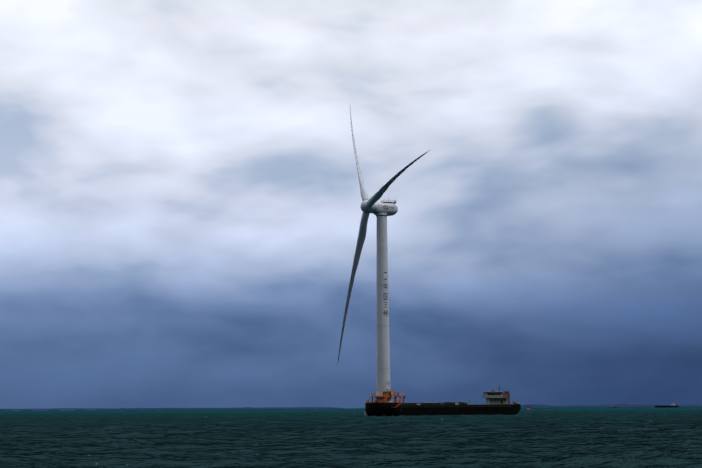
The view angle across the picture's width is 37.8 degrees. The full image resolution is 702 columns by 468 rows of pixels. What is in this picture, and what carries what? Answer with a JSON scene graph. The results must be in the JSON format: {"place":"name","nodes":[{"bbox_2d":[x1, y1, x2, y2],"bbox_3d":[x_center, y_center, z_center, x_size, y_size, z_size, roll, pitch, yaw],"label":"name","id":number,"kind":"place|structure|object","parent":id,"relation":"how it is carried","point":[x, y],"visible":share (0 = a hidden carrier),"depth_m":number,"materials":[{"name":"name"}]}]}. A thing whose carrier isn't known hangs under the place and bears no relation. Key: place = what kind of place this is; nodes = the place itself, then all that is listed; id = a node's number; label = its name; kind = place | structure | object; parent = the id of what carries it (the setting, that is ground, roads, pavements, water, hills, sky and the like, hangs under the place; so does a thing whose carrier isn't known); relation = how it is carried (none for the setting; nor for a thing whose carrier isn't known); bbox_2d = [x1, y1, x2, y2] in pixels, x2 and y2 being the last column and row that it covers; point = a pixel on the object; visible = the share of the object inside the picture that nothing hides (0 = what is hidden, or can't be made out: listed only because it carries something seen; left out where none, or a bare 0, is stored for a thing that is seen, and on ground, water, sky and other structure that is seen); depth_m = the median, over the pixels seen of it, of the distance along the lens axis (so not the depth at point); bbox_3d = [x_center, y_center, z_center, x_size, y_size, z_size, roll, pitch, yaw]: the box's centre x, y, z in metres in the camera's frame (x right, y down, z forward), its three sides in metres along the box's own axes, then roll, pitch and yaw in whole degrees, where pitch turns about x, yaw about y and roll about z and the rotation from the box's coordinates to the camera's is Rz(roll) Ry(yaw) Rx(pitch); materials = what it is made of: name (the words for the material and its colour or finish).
{"place":"outdoors","nodes":[
{"label":"outdoors","id":0,"kind":"place"},
{"bbox_2d":[0,407,701,467],"bbox_3d":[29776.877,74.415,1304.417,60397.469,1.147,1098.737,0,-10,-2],"label":"sea","id":1,"kind":"structure","parent":0,"point":[621,437],"depth_m":111.00,"materials":[{"name":"liquid"}]},
{"bbox_2d":[365,387,405,415],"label":"turbine foundation","id":2,"kind":"object","parent":1,"relation":"in","point":[378,408],"visible":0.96,"depth_m":420.97,"materials":[{"name":"metal"}]},
{"bbox_2d":[367,387,520,415],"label":"cargo ship","id":3,"kind":"object","parent":1,"relation":"on","point":[497,402],"visible":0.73,"depth_m":457.90,"materials":[{"name":"metal"}]},
{"bbox_2d":[655,403,678,407],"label":"ship","id":4,"kind":"object","parent":1,"relation":"on","point":[672,405],"visible":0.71,"depth_m":5174.12},
{"bbox_2d":[0,404,701,409],"bbox_3d":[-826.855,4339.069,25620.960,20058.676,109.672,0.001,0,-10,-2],"label":"coast hills","id":5,"kind":"structure","parent":0,"point":[548,406],"depth_m":25607.22,"materials":[{"name":"blue"}]},
{"bbox_2d":[0,0,701,408],"label":"sky","id":6,"kind":"structure","parent":0,"point":[181,212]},
{"bbox_2d":[376,215,390,402],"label":"turbine tower","id":7,"kind":"structure","parent":0,"point":[382,346],"depth_m":430.48,"materials":[{"name":"white metal"}]},
{"bbox_2d":[373,198,397,215],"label":"nacelle","id":8,"kind":"object","parent":7,"relation":"on","point":[387,208],"visible":0.94,"depth_m":438.49,"materials":[{"name":"white metal"}]},
{"bbox_2d":[337,107,429,365],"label":"rotor blades","id":9,"kind":"object","parent":8,"relation":"attached to","point":[368,206],"visible":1,"depth_m":440.30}
]}

